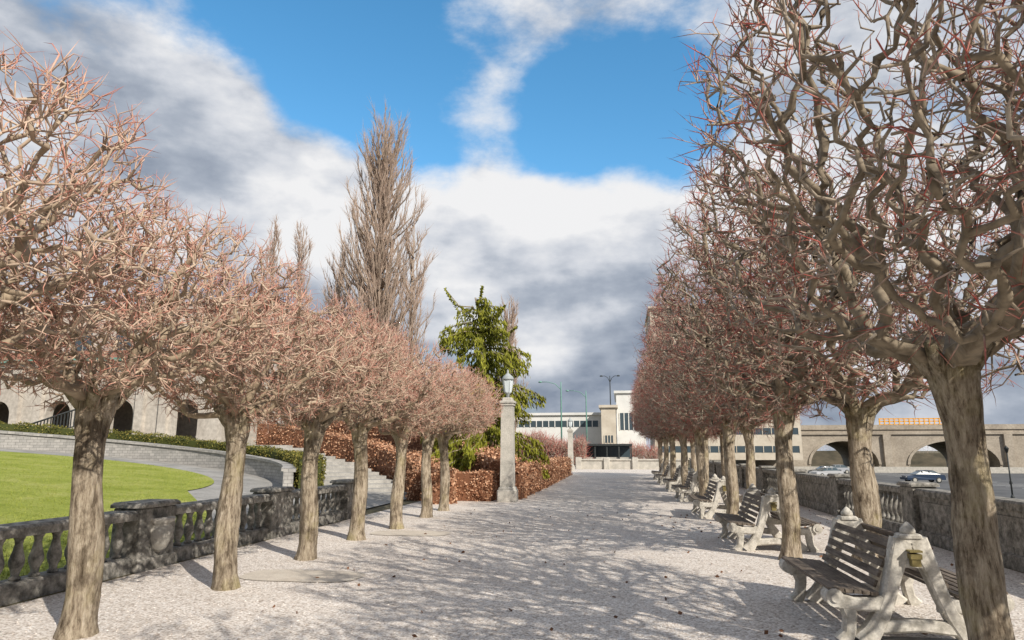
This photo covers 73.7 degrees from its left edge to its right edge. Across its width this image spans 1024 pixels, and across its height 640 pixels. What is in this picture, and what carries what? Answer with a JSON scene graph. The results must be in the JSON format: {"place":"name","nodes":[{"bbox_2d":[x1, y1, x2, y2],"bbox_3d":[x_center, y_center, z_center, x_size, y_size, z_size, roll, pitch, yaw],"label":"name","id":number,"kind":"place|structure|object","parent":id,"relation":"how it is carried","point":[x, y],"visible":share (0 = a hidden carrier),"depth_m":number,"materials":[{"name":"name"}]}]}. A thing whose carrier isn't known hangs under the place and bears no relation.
{"place":"outdoors","nodes":[
{"label":"outdoors","id":0,"kind":"place"},
{"bbox_2d":[0,451,213,579],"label":"lawn","id":1,"kind":"structure","parent":0,"point":[33,486],"depth_m":17.94,"materials":[{"name":"green plant"}]},
{"bbox_2d":[0,469,1023,639],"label":"gravel path","id":2,"kind":"structure","parent":0,"point":[484,585],"depth_m":8.14,"materials":[{"name":"grey gravel"}]},
{"bbox_2d":[239,530,450,581],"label":"paving slab","id":3,"kind":"structure","parent":2,"relation":"on","point":[295,575],"depth_m":8.88,"materials":[{"name":"stone"}]},
{"bbox_2d":[261,509,952,636],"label":"fallen leaves","id":4,"kind":"object","parent":2,"relation":"on","point":[680,613],"visible":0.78,"depth_m":8.69,"materials":[{"name":"brown plant"}]},
{"bbox_2d":[575,457,680,468],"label":"stone wall","id":5,"kind":"structure","parent":2,"relation":"on","point":[609,463],"depth_m":58.29,"materials":[{"name":"beige stone"}]},
{"bbox_2d":[628,381,677,478],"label":"pollarded linden tree","id":6,"kind":"object","parent":2,"relation":"on","point":[666,451],"visible":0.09,"depth_m":36.95,"materials":[{"name":"brown plant"}]},
{"bbox_2d":[651,461,670,479],"bbox_3d":[8.594,8.472,38.382,1.460,1.052,1.850,-2,-11,10],"label":"park bench","id":7,"kind":"object","parent":2,"relation":"on","point":[661,470],"visible":0.3,"depth_m":37.63,"materials":[{"name":"concrete"}]},
{"bbox_2d":[655,463,680,484],"bbox_3d":[7.722,7.455,33.048,1.460,1.052,1.850,-2,-11,8],"label":"park bench","id":8,"kind":"object","parent":2,"relation":"on","point":[661,476],"visible":0.45,"depth_m":32.30,"materials":[{"name":"concrete"}]},
{"bbox_2d":[663,465,698,491],"bbox_3d":[6.894,6.436,27.707,1.460,1.052,1.850,-2,-11,9],"label":"park bench","id":9,"kind":"object","parent":2,"relation":"on","point":[675,480],"visible":0.49,"depth_m":26.96,"materials":[{"name":"concrete"}]},
{"bbox_2d":[675,376,696,471],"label":"pollarded linden tree","id":10,"kind":"object","parent":2,"relation":"on","point":[693,457],"visible":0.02,"depth_m":36.07,"materials":[{"name":"brown plant"}]},
{"bbox_2d":[665,363,718,481],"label":"pollarded linden tree","id":11,"kind":"object","parent":2,"relation":"on","point":[706,453],"visible":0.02,"depth_m":30.87,"materials":[{"name":"brown plant"}]},
{"bbox_2d":[671,468,720,501],"bbox_3d":[6.030,5.418,22.371,1.460,1.052,1.850,-2,-11,8],"label":"park bench","id":12,"kind":"object","parent":2,"relation":"on","point":[685,490],"visible":0.45,"depth_m":21.63,"materials":[{"name":"concrete"}]},
{"bbox_2d":[632,309,761,495],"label":"pollarded linden tree","id":13,"kind":"object","parent":2,"relation":"on","point":[701,464],"visible":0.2,"depth_m":20.86,"materials":[{"name":"brown plant"}]},
{"bbox_2d":[677,347,765,493],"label":"pollarded linden tree","id":14,"kind":"object","parent":2,"relation":"on","point":[720,433],"depth_m":25.49,"materials":[{"name":"brown plant"}]},
{"bbox_2d":[687,474,756,518],"bbox_3d":[5.194,4.399,17.031,1.460,1.052,1.850,-2,-11,9],"label":"park bench","id":15,"kind":"object","parent":2,"relation":"on","point":[703,503],"visible":0.67,"depth_m":16.30,"materials":[{"name":"concrete"}]},
{"bbox_2d":[637,251,815,514],"bbox_3d":[4.967,1.613,15.902,4.117,6.157,6.148,-2,-11,9],"label":"pollarded linden tree","id":16,"kind":"object","parent":2,"relation":"on","point":[730,424],"visible":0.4,"depth_m":15.46,"materials":[{"name":"brown plant"}]},
{"bbox_2d":[684,309,816,506],"bbox_3d":[7.026,2.439,20.411,4.043,6.220,6.294,-2,-11,9],"label":"pollarded linden tree","id":17,"kind":"object","parent":2,"relation":"on","point":[747,431],"visible":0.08,"depth_m":20.09,"materials":[{"name":"brown plant"}]},
{"bbox_2d":[713,483,822,551],"bbox_3d":[4.362,3.409,11.840,1.460,1.052,1.850,-2,-11,9],"label":"park bench","id":18,"kind":"object","parent":2,"relation":"on","point":[734,524],"visible":0.81,"depth_m":11.09,"materials":[{"name":"concrete"}]},
{"bbox_2d":[689,458,1023,572],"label":"stone balustrade","id":19,"kind":"object","parent":2,"relation":"on","point":[922,508],"visible":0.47,"depth_m":12.61,"materials":[{"name":"grey stone"}]},
{"bbox_2d":[0,451,1023,607],"bbox_3d":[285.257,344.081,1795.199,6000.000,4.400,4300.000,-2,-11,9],"label":"ground","id":20,"kind":"structure","parent":0,"point":[375,509],"depth_m":17.86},
{"bbox_2d":[28,409,74,428],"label":"stair railing","id":21,"kind":"object","parent":20,"relation":"on","point":[57,416],"visible":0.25,"depth_m":40.22,"materials":[{"name":"metal"}]},
{"bbox_2d":[0,24,190,394],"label":"pollarded linden tree","id":22,"kind":"object","parent":20,"relation":"on","point":[20,251],"visible":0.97,"depth_m":4.53,"materials":[{"name":"brown plant"}]},
{"bbox_2d":[0,361,226,441],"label":"arcade","id":23,"kind":"object","parent":20,"relation":"on","point":[149,418],"visible":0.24,"depth_m":43.89,"materials":[{"name":"paint"}]},
{"bbox_2d":[1,348,247,359],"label":"arcade roof","id":24,"kind":"structure","parent":23,"relation":"on","point":[113,354],"depth_m":48.35,"materials":[{"name":"ceramic"}]},
{"bbox_2d":[1,357,201,362],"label":"copper gutter","id":25,"kind":"object","parent":24,"relation":"attached to","point":[86,359],"depth_m":44.49,"materials":[{"name":"brown metal"}]},
{"bbox_2d":[0,448,281,491],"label":"stone walkway","id":26,"kind":"structure","parent":20,"relation":"on","point":[250,482],"depth_m":26.54,"materials":[{"name":"grey stone"}]},
{"bbox_2d":[0,430,295,485],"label":"retaining wall","id":27,"kind":"structure","parent":20,"relation":"on","point":[280,472],"depth_m":28.93,"materials":[{"name":"stone"}]},
{"bbox_2d":[0,182,315,639],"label":"pollarded linden tree","id":28,"kind":"object","parent":20,"relation":"on","point":[95,408],"visible":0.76,"depth_m":6.12,"materials":[{"name":"brown plant"}]},
{"bbox_2d":[0,421,326,488],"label":"boxwood hedge","id":29,"kind":"object","parent":20,"relation":"on","point":[294,457],"visible":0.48,"depth_m":29.31,"materials":[{"name":"green plant"}]},
{"bbox_2d":[0,300,343,444],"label":"walls","id":30,"kind":"structure","parent":20,"relation":"on","point":[123,417],"depth_m":50.70,"materials":[{"name":"paint"}]},
{"bbox_2d":[0,479,353,606],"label":"stone balustrade","id":31,"kind":"object","parent":20,"relation":"on","point":[272,510],"visible":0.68,"depth_m":9.32,"materials":[{"name":"grey stone"}]},
{"bbox_2d":[151,516,175,551],"bbox_3d":[-4.896,2.980,9.483,0.380,0.460,0.370,-2,-11,9],"label":"carved urn relief","id":32,"kind":"object","parent":31,"relation":"attached to","point":[161,531],"visible":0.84,"depth_m":9.38,"materials":[{"name":"stone"}]},
{"bbox_2d":[82,250,383,590],"bbox_3d":[-3.353,1.317,8.425,3.349,3.923,3.444,-6,-12,30],"label":"pollarded linden tree","id":33,"kind":"object","parent":20,"relation":"on","point":[233,415],"visible":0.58,"depth_m":8.30,"materials":[{"name":"brown plant"}]},
{"bbox_2d":[260,216,283,296],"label":"poplar tree","id":34,"kind":"object","parent":20,"relation":"on","point":[276,233],"visible":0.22,"depth_m":72.11,"materials":[{"name":"brown plant"}]},
{"bbox_2d":[188,491,405,528],"bbox_3d":[-6.683,4.897,18.520,5.500,0.460,12.300,-2,-11,9],"label":"stone landing","id":35,"kind":"object","parent":20,"relation":"on","point":[374,499],"visible":0.17,"depth_m":19.68,"materials":[{"name":"grey stone"}]},
{"bbox_2d":[287,219,314,310],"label":"poplar tree","id":36,"kind":"object","parent":20,"relation":"on","point":[299,253],"visible":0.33,"depth_m":72.67,"materials":[{"name":"brown plant"}]},
{"bbox_2d":[205,297,423,560],"bbox_3d":[-3.047,1.671,10.515,3.472,4.014,3.367,0,-11,0],"label":"pollarded linden tree","id":37,"kind":"object","parent":20,"relation":"on","point":[314,430],"visible":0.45,"depth_m":10.31,"materials":[{"name":"brown plant"}]},
{"bbox_2d":[248,445,406,494],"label":"stone stairs","id":38,"kind":"structure","parent":20,"relation":"on","point":[336,469],"depth_m":26.58,"materials":[{"name":"grey stone"}]},
{"bbox_2d":[316,246,357,420],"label":"poplar tree","id":39,"kind":"object","parent":20,"relation":"on","point":[329,289],"visible":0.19,"depth_m":47.87,"materials":[{"name":"brown plant"}]},
{"bbox_2d":[252,421,457,503],"bbox_3d":[-6.252,5.423,27.904,3.554,3.309,17.001,8,-14,-38],"label":"beech hedge","id":40,"kind":"object","parent":20,"relation":"on","point":[381,457],"visible":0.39,"depth_m":28.81,"materials":[{"name":"brown plant"}]},
{"bbox_2d":[286,327,454,540],"bbox_3d":[-2.751,2.062,12.788,3.296,4.089,3.442,4,-11,-19],"label":"pollarded linden tree","id":41,"kind":"object","parent":20,"relation":"on","point":[361,429],"visible":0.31,"depth_m":12.51,"materials":[{"name":"brown plant"}]},
{"bbox_2d":[320,98,433,403],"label":"poplar tree","id":42,"kind":"object","parent":20,"relation":"on","point":[379,301],"visible":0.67,"depth_m":46.16,"materials":[{"name":"brown plant"}]},
{"bbox_2d":[335,352,478,529],"bbox_3d":[-2.364,2.535,14.509,3.340,3.805,3.249,4,-11,-19],"label":"pollarded linden tree","id":43,"kind":"object","parent":20,"relation":"on","point":[401,437],"visible":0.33,"depth_m":14.36,"materials":[{"name":"brown plant"}]},
{"bbox_2d":[389,210,439,396],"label":"poplar tree","id":44,"kind":"object","parent":20,"relation":"on","point":[417,288],"visible":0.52,"depth_m":46.26,"materials":[{"name":"brown plant"}]},
{"bbox_2d":[325,421,521,499],"bbox_3d":[-4.391,5.664,29.516,3.251,3.571,16.590,8,-14,-38],"label":"beech hedge","id":45,"kind":"object","parent":20,"relation":"on","point":[488,458],"visible":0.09,"depth_m":25.60,"materials":[{"name":"brown plant"}]},
{"bbox_2d":[370,354,499,517],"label":"pollarded linden tree","id":46,"kind":"object","parent":20,"relation":"on","point":[426,485],"visible":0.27,"depth_m":16.67,"materials":[{"name":"brown plant"}]},
{"bbox_2d":[404,468,497,501],"bbox_3d":[-1.995,5.417,22.357,3.056,1.135,1.205,-2,-11,9],"label":"beech hedge","id":47,"kind":"object","parent":20,"relation":"on","point":[479,485],"visible":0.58,"depth_m":21.93,"materials":[{"name":"brown plant"}]},
{"bbox_2d":[412,370,503,510],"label":"pollarded linden tree","id":48,"kind":"object","parent":20,"relation":"on","point":[443,438],"visible":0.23,"depth_m":18.47,"materials":[{"name":"brown plant"}]},
{"bbox_2d":[452,412,500,445],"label":"distant trees","id":49,"kind":"object","parent":20,"relation":"on","point":[471,432],"visible":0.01,"depth_m":52.42,"materials":[{"name":"brown plant"}]},
{"bbox_2d":[420,285,549,479],"bbox_3d":[-0.991,2.731,27.818,5.487,8.385,6.809,1,-11,-6],"label":"weeping cypress tree","id":50,"kind":"object","parent":20,"relation":"on","point":[477,336],"visible":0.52,"depth_m":27.02,"materials":[{"name":"green plant"}]},
{"bbox_2d":[497,370,517,501],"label":"lamp pillar","id":51,"kind":"structure","parent":20,"relation":"on","point":[507,490],"depth_m":21.78,"materials":[{"name":"stone"}]},
{"bbox_2d":[515,455,572,499],"bbox_3d":[1.701,7.487,33.797,1.250,1.426,23.388,-2,-11,9],"label":"beech hedge","id":52,"kind":"object","parent":20,"relation":"on","point":[527,473],"visible":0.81,"depth_m":26.81,"materials":[{"name":"brown plant"}]},
{"bbox_2d":[500,426,592,465],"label":"distant trees","id":53,"kind":"object","parent":20,"relation":"on","point":[554,448],"visible":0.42,"depth_m":67.52,"materials":[{"name":"brown plant"}]},
{"bbox_2d":[514,412,601,456],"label":"office building","id":54,"kind":"structure","parent":20,"relation":"on","point":[549,423],"depth_m":98.86,"materials":[{"name":"white concrete"}]},
{"bbox_2d":[567,418,574,470],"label":"lamp pillar","id":55,"kind":"structure","parent":20,"relation":"on","point":[570,441],"depth_m":53.88,"materials":[{"name":"stone"}]},
{"bbox_2d":[599,405,617,443],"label":"annex building","id":56,"kind":"structure","parent":20,"relation":"on","point":[608,424],"depth_m":94.08,"materials":[{"name":"beige paint"}]},
{"bbox_2d":[600,375,619,404],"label":"street lamp","id":57,"kind":"object","parent":20,"relation":"on","point":[610,385],"visible":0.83,"depth_m":96.97,"materials":[{"name":"metal"}]},
{"bbox_2d":[600,439,662,458],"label":"distant trees","id":58,"kind":"object","parent":20,"relation":"on","point":[644,453],"visible":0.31,"depth_m":78.10,"materials":[{"name":"brown plant"}]},
{"bbox_2d":[626,388,678,473],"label":"pollarded linden tree","id":59,"kind":"object","parent":20,"relation":"on","point":[660,443],"visible":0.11,"depth_m":42.17,"materials":[{"name":"brown plant"}]},
{"bbox_2d":[629,361,693,478],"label":"pollarded linden tree","id":60,"kind":"object","parent":20,"relation":"on","point":[671,437],"visible":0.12,"depth_m":31.59,"materials":[{"name":"brown plant"}]},
{"bbox_2d":[631,339,713,485],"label":"pollarded linden tree","id":61,"kind":"object","parent":20,"relation":"on","point":[684,457],"visible":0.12,"depth_m":26.28,"materials":[{"name":"brown plant"}]},
{"bbox_2d":[644,303,802,459],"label":"tower block","id":62,"kind":"structure","parent":20,"relation":"on","point":[764,447],"depth_m":115.28,"materials":[{"name":"beige paint"}]},
{"bbox_2d":[646,139,938,559],"bbox_3d":[4.115,0.573,10.641,4.044,6.221,6.092,-2,-11,9],"label":"pollarded linden tree","id":63,"kind":"object","parent":20,"relation":"on","point":[783,407],"visible":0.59,"depth_m":10.06,"materials":[{"name":"brown plant"}]},
{"bbox_2d":[688,451,946,465],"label":"river bank","id":64,"kind":"structure","parent":20,"relation":"on","point":[824,458],"depth_m":171.39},
{"bbox_2d":[668,0,1023,639],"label":"pollarded linden tree","id":65,"kind":"object","parent":20,"relation":"on","point":[951,369],"visible":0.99,"depth_m":4.71,"materials":[{"name":"brown plant"}]},
{"bbox_2d":[676,133,1023,561],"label":"pollarded linden tree","id":66,"kind":"object","parent":20,"relation":"on","point":[860,420],"visible":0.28,"depth_m":10.01,"materials":[{"name":"brown plant"}]},
{"bbox_2d":[819,445,937,452],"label":"distant trees","id":67,"kind":"object","parent":20,"relation":"on","point":[917,451],"visible":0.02,"depth_m":185.36,"materials":[{"name":"brown plant"}]},
{"bbox_2d":[736,424,1023,466],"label":"arch bridge","id":68,"kind":"structure","parent":20,"relation":"on","point":[897,445],"depth_m":127.19,"materials":[{"name":"stone"}]},
{"bbox_2d":[878,418,940,424],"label":"yellow railing","id":69,"kind":"object","parent":68,"relation":"on","point":[909,421],"visible":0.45,"depth_m":132.47,"materials":[{"name":"yellow metal"}]},
{"bbox_2d":[774,466,1023,472],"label":"parapet wall","id":70,"kind":"structure","parent":20,"relation":"on","point":[938,469],"depth_m":116.07,"materials":[{"name":"stone"}]},
{"bbox_2d":[855,636,956,639],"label":"bench footing","id":71,"kind":"object","parent":20,"relation":"on","point":[898,638],"visible":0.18,"depth_m":5.83,"materials":[{"name":"stone"}]},
{"bbox_2d":[779,507,1014,639],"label":"park bench","id":72,"kind":"object","parent":71,"relation":"on","point":[905,559],"visible":0.91,"depth_m":5.82,"materials":[{"name":"concrete"}]},
{"bbox_2d":[907,0,1023,296],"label":"pollarded linden tree","id":73,"kind":"object","parent":20,"relation":"on","point":[1002,89],"visible":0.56,"depth_m":5.09,"materials":[{"name":"brown plant"}]},
{"bbox_2d":[0,0,1023,450],"label":"sky","id":74,"kind":"structure","parent":0,"point":[542,144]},
{"bbox_2d":[574,444,631,462],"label":"cafe pavilion","id":75,"kind":"structure","parent":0,"point":[611,451],"depth_m":72.24,"materials":[{"name":"glass"}]},
{"bbox_2d":[614,390,645,456],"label":"building","id":76,"kind":"structure","parent":0,"point":[626,432],"depth_m":96.67,"materials":[{"name":"grey"}]},
{"bbox_2d":[806,472,1023,498],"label":"road","id":77,"kind":"structure","parent":0,"point":[1017,479],"depth_m":84.22,"materials":[{"name":"grey asphalt"}]},
{"bbox_2d":[808,466,840,472],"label":"parked car","id":78,"kind":"object","parent":77,"relation":"on","point":[819,467],"visible":0.13,"depth_m":103.39,"materials":[{"name":"grey paint"}]},
{"bbox_2d":[809,467,843,474],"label":"parked car","id":79,"kind":"object","parent":77,"relation":"on","point":[824,470],"visible":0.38,"depth_m":95.47,"materials":[{"name":"grey paint"}]},
{"bbox_2d":[831,465,849,473],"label":"parked car","id":80,"kind":"object","parent":77,"relation":"on","point":[844,469],"visible":0.43,"depth_m":111.72,"materials":[{"name":"grey paint"}]},
{"bbox_2d":[900,470,945,482],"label":"parked car","id":81,"kind":"object","parent":77,"relation":"on","point":[928,475],"visible":0.88,"depth_m":80.62,"materials":[{"name":"blue paint"}]},
{"bbox_2d":[1004,446,1014,497],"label":"post lamp","id":82,"kind":"object","parent":77,"relation":"on","point":[1006,448],"visible":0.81,"depth_m":53.34,"materials":[{"name":"metal"}]},
{"label":"pavement","id":83,"kind":"structure","parent":0,"visible":0},
{"bbox_2d":[500,295,530,430],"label":"poplar tree","id":84,"kind":"object","parent":83,"relation":"on","point":[511,320],"visible":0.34,"depth_m":70.79,"materials":[{"name":"brown plant"}]},
{"bbox_2d":[538,381,561,437],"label":"street lamp","id":85,"kind":"object","parent":83,"relation":"on","point":[560,402],"visible":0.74,"depth_m":78.69,"materials":[{"name":"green metal"}]},
{"bbox_2d":[566,390,587,443],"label":"street lamp","id":86,"kind":"object","parent":83,"relation":"on","point":[586,414],"visible":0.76,"depth_m":87.79,"materials":[{"name":"green metal"}]}
]}

